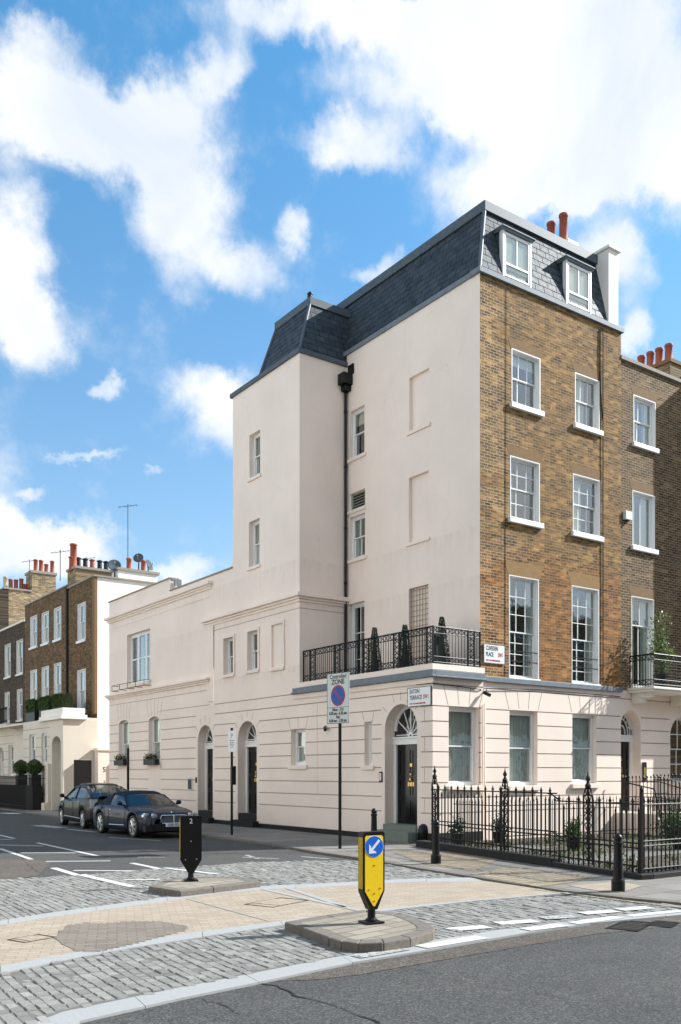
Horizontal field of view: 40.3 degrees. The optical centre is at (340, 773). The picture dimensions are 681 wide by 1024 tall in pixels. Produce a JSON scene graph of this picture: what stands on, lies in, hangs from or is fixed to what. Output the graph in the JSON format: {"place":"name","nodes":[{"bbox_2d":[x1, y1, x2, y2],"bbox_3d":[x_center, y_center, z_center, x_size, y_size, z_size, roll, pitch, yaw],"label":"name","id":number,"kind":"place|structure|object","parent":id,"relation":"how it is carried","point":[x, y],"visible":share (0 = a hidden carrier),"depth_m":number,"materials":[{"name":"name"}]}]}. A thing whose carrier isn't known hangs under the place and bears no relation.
{"place":"outdoors","nodes":[
{"label":"outdoors","id":0,"kind":"place"},
{"bbox_2d":[0,810,680,1023],"bbox_3d":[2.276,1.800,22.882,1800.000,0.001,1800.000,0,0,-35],"label":"road","id":1,"kind":"structure","parent":0,"point":[632,971],"depth_m":7.97,"materials":[{"name":"grey asphalt"}]},
{"bbox_2d":[0,859,50,878],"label":"road patch","id":2,"kind":"object","parent":1,"relation":"on","point":[14,868],"visible":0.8,"depth_m":17.64,"materials":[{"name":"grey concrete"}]},
{"bbox_2d":[56,783,127,828],"bbox_3d":[-8.323,1.062,31.587,1.998,1.476,4.287,0,0,-31],"label":"parked car","id":3,"kind":"object","parent":1,"relation":"on","point":[79,803],"visible":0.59,"depth_m":30.55,"materials":[{"name":"black metal"}]},
{"bbox_2d":[93,790,197,837],"bbox_3d":[-5.843,1.155,27.332,2.002,1.291,4.326,0,0,-35],"label":"parked car","id":4,"kind":"object","parent":1,"relation":"on","point":[136,813],"visible":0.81,"depth_m":26.40,"materials":[{"name":"black metal"}]},
{"bbox_2d":[0,862,680,1023],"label":"sett bed","id":5,"kind":"object","parent":1,"relation":"on","point":[33,1016],"visible":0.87,"depth_m":8.86,"materials":[{"name":"grey stone"}]},
{"bbox_2d":[149,877,259,896],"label":"traffic island","id":6,"kind":"structure","parent":5,"relation":"on","point":[178,887],"depth_m":13.96,"materials":[{"name":"stone"}]},
{"bbox_2d":[180,815,201,881],"bbox_3d":[-2.338,1.173,14.463,0.333,1.015,0.220,0,0,-13],"label":"guide bollard","id":7,"kind":"object","parent":6,"relation":"on","point":[190,843],"visible":1,"depth_m":14.42,"materials":[{"name":"black paint"}]},
{"bbox_2d":[0,860,465,920],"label":"granite setts","id":8,"kind":"structure","parent":5,"relation":"on","point":[287,872],"depth_m":15.31,"materials":[{"name":"grey stone"}]},
{"bbox_2d":[79,874,134,886],"bbox_3d":[-3.873,1.767,15.280,0.160,0.001,2.143,0,0,-37],"label":"road marking","id":9,"kind":"object","parent":8,"relation":"on","point":[107,880],"visible":1,"depth_m":15.25,"materials":[{"name":"white paint"}]},
{"bbox_2d":[0,877,481,924],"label":"granite strip","id":10,"kind":"object","parent":5,"relation":"on","point":[73,911],"visible":0.45,"depth_m":13.37,"materials":[{"name":"grey stone"}]},
{"bbox_2d":[0,881,555,965],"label":"block crossing","id":11,"kind":"object","parent":5,"relation":"on","point":[193,916],"visible":0.9,"depth_m":12.03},
{"bbox_2d":[7,934,54,942],"bbox_3d":[-3.298,1.770,9.906,0.300,0.013,0.400,0,0,35],"label":"manhole cover","id":12,"kind":"object","parent":11,"relation":"on","point":[31,938],"visible":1,"depth_m":9.88,"materials":[{"name":"stone"}]},
{"bbox_2d":[54,921,187,951],"bbox_3d":[-2.420,1.766,10.264,1.593,0.001,1.847,0,0,-35],"label":"grey block patch","id":13,"kind":"object","parent":11,"relation":"on","point":[91,937],"visible":1,"depth_m":10.20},
{"bbox_2d":[187,888,360,920],"bbox_3d":[-0.809,1.765,12.651,1.940,0.001,2.782,0,0,-35],"label":"stone joint strip","id":14,"kind":"object","parent":11,"relation":"on","point":[330,902],"visible":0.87,"depth_m":12.84,"materials":[{"name":"stone"}]},
{"bbox_2d":[244,897,308,906],"bbox_3d":[-0.867,1.770,12.673,0.500,0.013,0.800,0,0,35],"label":"manhole cover","id":15,"kind":"object","parent":11,"relation":"on","point":[277,902],"visible":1,"depth_m":12.63,"materials":[{"name":"stone"}]},
{"bbox_2d":[1,892,568,972],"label":"granite strip","id":16,"kind":"object","parent":5,"relation":"on","point":[10,968],"visible":0.34,"depth_m":9.97,"materials":[{"name":"grey stone"}]},
{"bbox_2d":[0,893,680,1023],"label":"granite setts","id":17,"kind":"structure","parent":5,"relation":"on","point":[208,961],"depth_m":8.93,"materials":[{"name":"grey stone"}]},
{"bbox_2d":[285,910,434,952],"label":"traffic island","id":18,"kind":"structure","parent":5,"relation":"on","point":[346,932],"depth_m":9.91,"materials":[{"name":"concrete"}]},
{"bbox_2d":[358,831,384,924],"bbox_3d":[0.345,1.167,10.396,0.283,1.025,0.220,0,0,-29],"label":"guide bollard","id":19,"kind":"object","parent":18,"relation":"on","point":[371,867],"visible":1,"depth_m":10.34,"materials":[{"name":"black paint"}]},
{"bbox_2d":[38,912,680,1023],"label":"granite strip","id":20,"kind":"object","parent":1,"relation":"on","point":[98,1011],"visible":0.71,"depth_m":8.04,"materials":[{"name":"grey stone"}]},
{"bbox_2d":[351,948,409,957],"bbox_3d":[0.401,1.772,9.158,0.661,0.001,0.160,0,0,-40],"label":"road marking","id":21,"kind":"object","parent":20,"relation":"on","point":[368,954],"visible":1,"depth_m":9.10,"materials":[{"name":"white paint"}]},
{"bbox_2d":[415,936,485,947],"bbox_3d":[1.178,1.772,9.745,0.917,0.001,0.200,0,0,-39],"label":"road marking","id":22,"kind":"object","parent":20,"relation":"on","point":[449,942],"visible":1,"depth_m":9.75,"materials":[{"name":"white paint"}]},
{"bbox_2d":[520,924,566,930],"bbox_3d":[2.347,1.772,10.668,0.609,0.001,0.200,0,0,-32],"label":"road marking","id":23,"kind":"object","parent":20,"relation":"on","point":[543,927],"visible":1,"depth_m":10.63,"materials":[{"name":"white paint"}]},
{"bbox_2d":[569,916,621,923],"bbox_3d":[3.083,1.772,11.184,0.832,0.001,0.183,0,0,-35],"label":"road marking","id":24,"kind":"object","parent":20,"relation":"on","point":[595,920],"visible":1,"depth_m":11.14,"materials":[{"name":"white paint"}]},
{"bbox_2d":[277,917,680,980],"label":"road channel","id":25,"kind":"object","parent":1,"relation":"on","point":[438,955],"visible":1,"depth_m":9.38,"materials":[{"name":"grey concrete"}]},
{"bbox_2d":[604,921,654,931],"bbox_3d":[3.418,1.800,10.907,0.380,0.013,0.750,0,0,35],"label":"drain cover","id":26,"kind":"object","parent":1,"relation":"on","point":[629,925],"visible":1,"depth_m":10.84,"materials":[{"name":"black metal"}]},
{"bbox_2d":[647,920,680,927],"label":"drain cover","id":27,"kind":"object","parent":1,"relation":"on","point":[666,924],"visible":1,"depth_m":10.98,"materials":[{"name":"black metal"}]},
{"bbox_2d":[0,0,680,588],"label":"sky","id":28,"kind":"structure","parent":0,"point":[178,177],"materials":[{"name":"blue"}]},
{"bbox_2d":[2,807,680,900],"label":"pavement","id":29,"kind":"structure","parent":0,"point":[669,888],"depth_m":20.43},
{"bbox_2d":[0,619,24,784],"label":"dark brick house","id":30,"kind":"structure","parent":29,"relation":"on","point":[12,673],"depth_m":53.53,"materials":[{"name":"brown brick"}]},
{"bbox_2d":[3,643,10,679],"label":"window","id":31,"kind":"structure","parent":30,"relation":"in","point":[7,647],"depth_m":54.81,"materials":[{"name":"white paint"}]},
{"bbox_2d":[15,639,22,676],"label":"window","id":32,"kind":"structure","parent":30,"relation":"in","point":[19,644],"depth_m":52.90,"materials":[{"name":"white paint"}]},
{"bbox_2d":[16,689,22,721],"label":"window","id":33,"kind":"structure","parent":30,"relation":"in","point":[19,692],"depth_m":52.83,"materials":[{"name":"white paint"}]},
{"bbox_2d":[0,775,45,809],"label":"railings","id":34,"kind":"object","parent":29,"relation":"on","point":[14,795],"visible":0.98,"depth_m":44.87,"materials":[{"name":"black metal"}]},
{"bbox_2d":[13,760,27,784],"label":"potted bush","id":35,"kind":"object","parent":34,"relation":"on","point":[19,767],"visible":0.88,"depth_m":45.65,"materials":[{"name":"green plant"}]},
{"bbox_2d":[26,759,42,785],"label":"potted bush","id":36,"kind":"object","parent":34,"relation":"on","point":[34,767],"visible":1,"depth_m":43.91,"materials":[{"name":"green plant"}]},
{"bbox_2d":[0,559,56,629],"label":"pale brick gable","id":37,"kind":"structure","parent":29,"relation":"on","point":[14,600],"depth_m":56.70,"materials":[{"name":"beige brick"}]},
{"bbox_2d":[0,543,159,810],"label":"brown brick house","id":38,"kind":"structure","parent":29,"relation":"on","point":[66,638],"depth_m":44.21,"materials":[{"name":"brick"}]},
{"bbox_2d":[25,698,38,721],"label":"clipped hedge","id":39,"kind":"object","parent":38,"relation":"on","point":[32,710],"visible":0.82,"depth_m":45.91,"materials":[{"name":"green plant"}]},
{"bbox_2d":[29,615,36,649],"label":"window","id":40,"kind":"structure","parent":38,"relation":"in","point":[33,622],"depth_m":50.79,"materials":[{"name":"white paint"}]},
{"bbox_2d":[30,669,36,699],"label":"window","id":41,"kind":"structure","parent":38,"relation":"in","point":[33,674],"depth_m":50.81,"materials":[{"name":"white paint"}]},
{"bbox_2d":[40,611,48,646],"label":"window","id":42,"kind":"structure","parent":38,"relation":"in","point":[45,618],"depth_m":49.18,"materials":[{"name":"white paint"}]},
{"bbox_2d":[38,695,52,716],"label":"clipped hedge","id":43,"kind":"object","parent":38,"relation":"on","point":[44,702],"visible":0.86,"depth_m":44.31,"materials":[{"name":"green plant"}]},
{"bbox_2d":[42,666,48,695],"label":"window","id":44,"kind":"structure","parent":38,"relation":"in","point":[45,670],"depth_m":49.19,"materials":[{"name":"white paint"}]},
{"bbox_2d":[52,606,61,642],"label":"window","id":45,"kind":"structure","parent":38,"relation":"in","point":[57,611],"depth_m":47.57,"materials":[{"name":"white paint"}]},
{"bbox_2d":[54,662,60,693],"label":"window","id":46,"kind":"structure","parent":38,"relation":"in","point":[57,667],"depth_m":47.58,"materials":[{"name":"white paint"}]},
{"bbox_2d":[51,693,73,708],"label":"clipped hedge","id":47,"kind":"object","parent":38,"relation":"on","point":[60,700],"visible":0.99,"depth_m":42.73,"materials":[{"name":"green plant"}]},
{"bbox_2d":[42,543,108,765],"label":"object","id":48,"kind":"structure","parent":38,"relation":"in","point":[74,561],"depth_m":45.85,"materials":[{"name":"white paint"}]},
{"bbox_2d":[76,601,85,643],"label":"window","id":49,"kind":"structure","parent":38,"relation":"in","point":[81,607],"depth_m":44.76,"materials":[{"name":"white paint"}]},
{"bbox_2d":[77,669,85,712],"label":"window","id":50,"kind":"structure","parent":38,"relation":"in","point":[81,674],"depth_m":44.81,"materials":[{"name":"white paint"}]},
{"bbox_2d":[74,760,90,786],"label":"garage door","id":51,"kind":"structure","parent":38,"relation":"in","point":[82,768],"depth_m":42.61,"materials":[{"name":"brown wood"}]},
{"bbox_2d":[93,748,108,782],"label":"gate pier","id":52,"kind":"structure","parent":29,"relation":"on","point":[101,765],"depth_m":42.60,"materials":[{"name":"paint"}]},
{"bbox_2d":[104,567,232,823],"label":"stucco house","id":53,"kind":"structure","parent":29,"relation":"on","point":[160,697],"depth_m":35.48,"materials":[{"name":"paint"}]},
{"bbox_2d":[117,721,129,767],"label":"window","id":54,"kind":"structure","parent":53,"relation":"in","point":[126,724],"depth_m":39.31,"materials":[{"name":"white paint"}]},
{"bbox_2d":[125,630,150,687],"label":"window","id":55,"kind":"structure","parent":53,"relation":"in","point":[140,642],"depth_m":38.24,"materials":[{"name":"white paint"}]},
{"bbox_2d":[143,748,158,764],"bbox_3d":[-7.404,-0.643,36.226,0.446,0.646,1.070,0,0,-35],"label":"window box","id":56,"kind":"object","parent":53,"relation":"attached to","point":[149,760],"visible":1,"depth_m":36.03,"materials":[{"name":"grey metal"}]},
{"bbox_2d":[146,717,160,767],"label":"window","id":57,"kind":"structure","parent":53,"relation":"in","point":[156,722],"depth_m":36.79,"materials":[{"name":"white paint"}]},
{"bbox_2d":[208,749,212,809],"bbox_3d":[-4.503,0.232,33.007,0.092,2.196,0.972,0,0,-35],"label":"door","id":58,"kind":"structure","parent":53,"relation":"in","point":[210,751],"depth_m":33.24,"materials":[{"name":"black paint"}]},
{"bbox_2d":[228,728,235,834],"bbox_3d":[-3.046,0.245,26.190,0.140,3.050,0.334,0,0,-35],"label":"parking pole","id":59,"kind":"object","parent":29,"relation":"on","point":[231,741],"visible":1,"depth_m":26.19,"materials":[{"name":"black metal"}]},
{"bbox_2d":[327,672,349,848],"bbox_3d":[-0.023,-0.273,21.422,0.104,4.085,0.760,0,0,-42],"label":"parking zone sign","id":60,"kind":"object","parent":29,"relation":"on","point":[338,698],"visible":1,"depth_m":21.40,"materials":[{"name":"metal"}]},
{"bbox_2d":[0,808,680,904],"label":"kerb","id":61,"kind":"structure","parent":29,"relation":"on","point":[621,897],"depth_m":16.46,"materials":[{"name":"stone"}]},
{"bbox_2d":[200,200,623,842],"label":"corner house","id":62,"kind":"structure","parent":29,"relation":"on","point":[428,432],"depth_m":26.40,"materials":[{"name":"paint"}]},
{"bbox_2d":[221,638,234,677],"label":"window","id":63,"kind":"structure","parent":62,"relation":"in","point":[230,641],"depth_m":31.71,"materials":[{"name":"white paint"}]},
{"bbox_2d":[245,632,259,673],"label":"window","id":64,"kind":"structure","parent":62,"relation":"in","point":[254,635],"depth_m":30.37,"materials":[{"name":"white paint"}]},
{"bbox_2d":[248,747,256,812],"bbox_3d":[-2.774,0.232,30.580,0.092,2.196,1.072,0,0,-35],"label":"door","id":65,"kind":"structure","parent":62,"relation":"in","point":[252,751],"depth_m":30.81,"materials":[{"name":"black paint"}]},
{"bbox_2d":[246,521,260,570],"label":"window","id":66,"kind":"structure","parent":62,"relation":"in","point":[256,564],"depth_m":30.34,"materials":[{"name":"white paint"}]},
{"bbox_2d":[247,433,260,482],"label":"window","id":67,"kind":"structure","parent":62,"relation":"in","point":[257,474],"depth_m":30.32,"materials":[{"name":"white paint"}]},
{"bbox_2d":[287,729,307,768],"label":"window","id":68,"kind":"structure","parent":62,"relation":"in","point":[300,733],"depth_m":28.18,"materials":[{"name":"white paint"}]},
{"bbox_2d":[347,408,365,463],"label":"window","id":69,"kind":"structure","parent":62,"relation":"in","point":[358,416],"depth_m":28.71,"materials":[{"name":"white paint"}]},
{"bbox_2d":[347,514,366,563],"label":"window","id":70,"kind":"structure","parent":62,"relation":"in","point":[358,522],"depth_m":28.71,"materials":[{"name":"white paint"}]},
{"bbox_2d":[352,602,363,674],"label":"window","id":71,"kind":"structure","parent":62,"relation":"in","point":[357,609],"depth_m":28.78,"materials":[{"name":"white paint"}]},
{"bbox_2d":[360,722,374,769],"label":"window","id":72,"kind":"structure","parent":62,"relation":"in","point":[362,767],"depth_m":25.19,"materials":[{"name":"white paint"}]},
{"bbox_2d":[367,627,381,671],"bbox_3d":[0.946,-3.250,25.691,0.518,1.600,0.520,0,0,-35],"label":"topiary cone","id":73,"kind":"object","parent":62,"relation":"on","point":[373,634],"visible":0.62,"depth_m":25.63,"materials":[{"name":"green plant"}]},
{"bbox_2d":[303,625,480,681],"bbox_3d":[1.247,-3.060,25.873,1.640,1.220,5.911,0,0,-35],"label":"balcony railing","id":74,"kind":"object","parent":62,"relation":"on","point":[435,651],"visible":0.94,"depth_m":24.10,"materials":[{"name":"black metal"}]},
{"bbox_2d":[396,625,413,667],"bbox_3d":[1.718,-3.200,24.617,0.498,1.499,0.522,0,0,-35],"label":"topiary cone","id":75,"kind":"object","parent":62,"relation":"on","point":[404,627],"visible":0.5,"depth_m":24.54,"materials":[{"name":"green plant"}]},
{"bbox_2d":[398,744,416,824],"bbox_3d":[1.839,0.292,24.105,0.092,2.076,1.132,0,0,-35],"label":"door","id":76,"kind":"structure","parent":62,"relation":"in","point":[407,754],"depth_m":24.24,"materials":[{"name":"black paint"}]},
{"bbox_2d":[407,686,431,706],"bbox_3d":[1.977,-1.920,23.258,0.026,0.484,0.904,0,0,-35],"label":"street name sign","id":77,"kind":"object","parent":62,"relation":"attached to","point":[419,696],"visible":1,"depth_m":23.23,"materials":[{"name":"white metal"}]},
{"bbox_2d":[418,824,427,839],"bbox_3d":[2.074,1.510,23.131,0.300,0.480,0.292,0,0,-35],"label":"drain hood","id":78,"kind":"object","parent":62,"relation":"attached to","point":[422,831],"visible":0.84,"depth_m":23.01,"materials":[{"name":"black paint"}]},
{"bbox_2d":[437,616,450,664],"bbox_3d":[2.625,-3.257,24.030,0.511,1.615,0.510,0,0,-35],"label":"topiary cone","id":79,"kind":"object","parent":62,"relation":"on","point":[441,622],"visible":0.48,"depth_m":23.96,"materials":[{"name":"green plant"}]},
{"bbox_2d":[447,707,482,789],"bbox_3d":[2.913,-0.675,23.796,1.640,2.590,0.910,0,0,-35],"label":"window","id":80,"kind":"structure","parent":62,"relation":"in","point":[461,721],"depth_m":23.78,"materials":[{"name":"glass"}]},
{"bbox_2d":[483,644,504,664],"bbox_3d":[4.027,-3.115,24.284,0.764,0.494,0.026,0,0,-35],"label":"street name sign","id":81,"kind":"object","parent":62,"relation":"attached to","point":[493,654],"visible":1,"depth_m":24.25,"materials":[{"name":"metal"}]},
{"bbox_2d":[508,711,540,790],"bbox_3d":[4.716,-0.665,25.265,1.680,2.610,0.910,0,0,-35],"label":"window","id":82,"kind":"structure","parent":62,"relation":"in","point":[521,724],"depth_m":25.22,"materials":[{"name":"white paint"}]},
{"bbox_2d":[508,575,540,680],"bbox_3d":[4.725,-3.915,25.278,1.750,3.330,0.860,0,0,-35],"label":"window","id":83,"kind":"structure","parent":62,"relation":"in","point":[523,591],"depth_m":25.38,"materials":[{"name":"white paint"}]},
{"bbox_2d":[508,455,543,528],"bbox_3d":[4.769,-7.635,25.285,1.750,2.250,0.900,0,0,-35],"label":"window","id":84,"kind":"structure","parent":62,"relation":"in","point":[524,474],"depth_m":25.40,"materials":[{"name":"glass"}]},
{"bbox_2d":[509,348,544,417],"bbox_3d":[4.802,-10.600,25.308,1.710,2.060,0.900,0,0,-35],"label":"window","id":85,"kind":"structure","parent":62,"relation":"in","point":[525,367],"depth_m":25.38,"materials":[{"name":"white paint"}]},
{"bbox_2d":[571,714,599,787],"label":"window","id":86,"kind":"structure","parent":62,"relation":"in","point":[582,724],"depth_m":26.69,"materials":[{"name":"white paint"}]},
{"bbox_2d":[571,585,600,685],"bbox_3d":[6.765,-3.920,26.731,1.780,3.340,0.860,0,0,-35],"label":"window","id":87,"kind":"structure","parent":62,"relation":"in","point":[585,601],"depth_m":26.85,"materials":[{"name":"glass"}]},
{"bbox_2d":[571,473,603,542],"bbox_3d":[6.818,-7.630,26.744,1.780,2.240,0.900,0,0,-35],"label":"window","id":88,"kind":"structure","parent":62,"relation":"in","point":[586,490],"depth_m":26.78,"materials":[{"name":"white paint"}]},
{"bbox_2d":[573,372,603,436],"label":"window","id":89,"kind":"structure","parent":62,"relation":"in","point":[587,389],"depth_m":26.73,"materials":[{"name":"white paint"}]},
{"bbox_2d":[394,851,496,870],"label":"tactile paving","id":90,"kind":"structure","parent":29,"relation":"on","point":[461,861],"depth_m":18.70,"materials":[{"name":"beige concrete"}]},
{"bbox_2d":[431,819,440,863],"bbox_3d":[1.843,1.332,17.901,0.198,0.876,0.198,0,0,-35],"label":"cast iron bollard","id":91,"kind":"object","parent":90,"relation":"on","point":[435,856],"visible":0.97,"depth_m":17.84,"materials":[{"name":"black metal"}]},
{"bbox_2d":[472,868,589,886],"bbox_3d":[3.116,1.744,15.691,1.840,0.001,2.300,0,0,-35],"label":"block paving patch","id":92,"kind":"object","parent":29,"relation":"on","point":[533,877],"visible":1,"depth_m":15.63,"materials":[{"name":"beige concrete"}]},
{"bbox_2d":[411,833,680,871],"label":"gravel","id":93,"kind":"structure","parent":29,"relation":"on","point":[608,849],"depth_m":21.06,"materials":[{"name":"grey gravel"}]},
{"bbox_2d":[447,815,469,844],"bbox_3d":[2.832,1.351,22.337,0.573,0.779,0.596,0,0,18],"label":"potted shrub","id":94,"kind":"object","parent":93,"relation":"on","point":[456,831],"visible":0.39,"depth_m":22.27,"materials":[{"name":"green plant"}]},
{"bbox_2d":[453,795,667,844],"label":"area inner railings","id":95,"kind":"object","parent":93,"relation":"on","point":[576,803],"visible":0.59,"depth_m":23.15,"materials":[{"name":"black metal"}]},
{"bbox_2d":[560,815,582,850],"bbox_3d":[5.221,1.294,20.826,0.610,0.892,0.630,0,0,-35],"label":"potted shrub","id":96,"kind":"object","parent":93,"relation":"on","point":[575,832],"visible":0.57,"depth_m":20.70,"materials":[{"name":"green plant"}]},
{"bbox_2d":[463,833,680,871],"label":"ground cover plants","id":97,"kind":"object","parent":93,"relation":"on","point":[629,838],"visible":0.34,"depth_m":20.93,"materials":[{"name":"green plant"}]},
{"bbox_2d":[562,849,680,863],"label":"garden path","id":98,"kind":"structure","parent":93,"relation":"on","point":[629,854],"depth_m":19.46,"materials":[{"name":"grey stone"}]},
{"bbox_2d":[650,805,680,849],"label":"potted shrub","id":99,"kind":"object","parent":93,"relation":"on","point":[667,831],"visible":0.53,"depth_m":21.03,"materials":[{"name":"green plant"}]},
{"bbox_2d":[416,765,680,879],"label":"area railings","id":100,"kind":"object","parent":29,"relation":"on","point":[501,853],"visible":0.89,"depth_m":17.33,"materials":[{"name":"black metal"}]},
{"bbox_2d":[571,882,640,892],"bbox_3d":[4.221,1.744,14.229,1.204,0.001,0.994,0,0,-35],"label":"block paving patch","id":101,"kind":"object","parent":29,"relation":"on","point":[606,886],"visible":0.83,"depth_m":14.25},
{"bbox_2d":[611,834,624,891],"bbox_3d":[4.107,1.332,13.708,0.198,0.876,0.198,0,0,-35],"label":"cast iron bollard","id":102,"kind":"object","parent":101,"relation":"on","point":[617,882],"visible":0.96,"depth_m":13.65,"materials":[{"name":"black metal"}]},
{"bbox_2d":[617,781,680,834],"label":"entrance steps","id":103,"kind":"structure","parent":29,"relation":"on","point":[630,821],"depth_m":26.60,"materials":[{"name":"paint"}]},
{"bbox_2d":[620,343,680,811],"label":"brick terrace house","id":104,"kind":"structure","parent":29,"relation":"on","point":[650,716],"depth_m":28.36,"materials":[{"name":"brick"}]},
{"bbox_2d":[620,742,628,809],"bbox_3d":[8.459,0.092,27.955,0.772,2.076,0.092,0,0,-35],"label":"door","id":105,"kind":"structure","parent":104,"relation":"in","point":[624,755],"depth_m":28.06,"materials":[{"name":"black paint"}]},
{"bbox_2d":[630,596,653,687],"bbox_3d":[8.924,-3.935,28.294,1.690,3.330,0.900,0,0,-35],"label":"window","id":106,"kind":"structure","parent":104,"relation":"in","point":[642,609],"depth_m":28.37,"materials":[{"name":"glass"}]},
{"bbox_2d":[631,490,658,554],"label":"window","id":107,"kind":"structure","parent":104,"relation":"in","point":[643,504],"depth_m":28.39,"materials":[{"name":"white paint"}]},
{"bbox_2d":[632,394,659,453],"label":"window","id":108,"kind":"structure","parent":104,"relation":"in","point":[644,410],"depth_m":28.37,"materials":[{"name":"glass"}]},
{"bbox_2d":[637,343,680,785],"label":"building","id":109,"kind":"structure","parent":104,"relation":"in","point":[675,734],"depth_m":30.33,"materials":[{"name":"brown brick"}]},
{"bbox_2d":[644,610,677,686],"bbox_3d":[9.593,-3.710,27.788,0.940,2.380,1.106,0,0,17],"label":"balcony shrub","id":110,"kind":"object","parent":104,"relation":"on","point":[661,646],"visible":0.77,"depth_m":27.64,"materials":[{"name":"green plant"}]},
{"bbox_2d":[621,774,680,813],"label":"step railings","id":111,"kind":"object","parent":29,"relation":"on","point":[663,782],"visible":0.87,"depth_m":26.53,"materials":[{"name":"black metal"}]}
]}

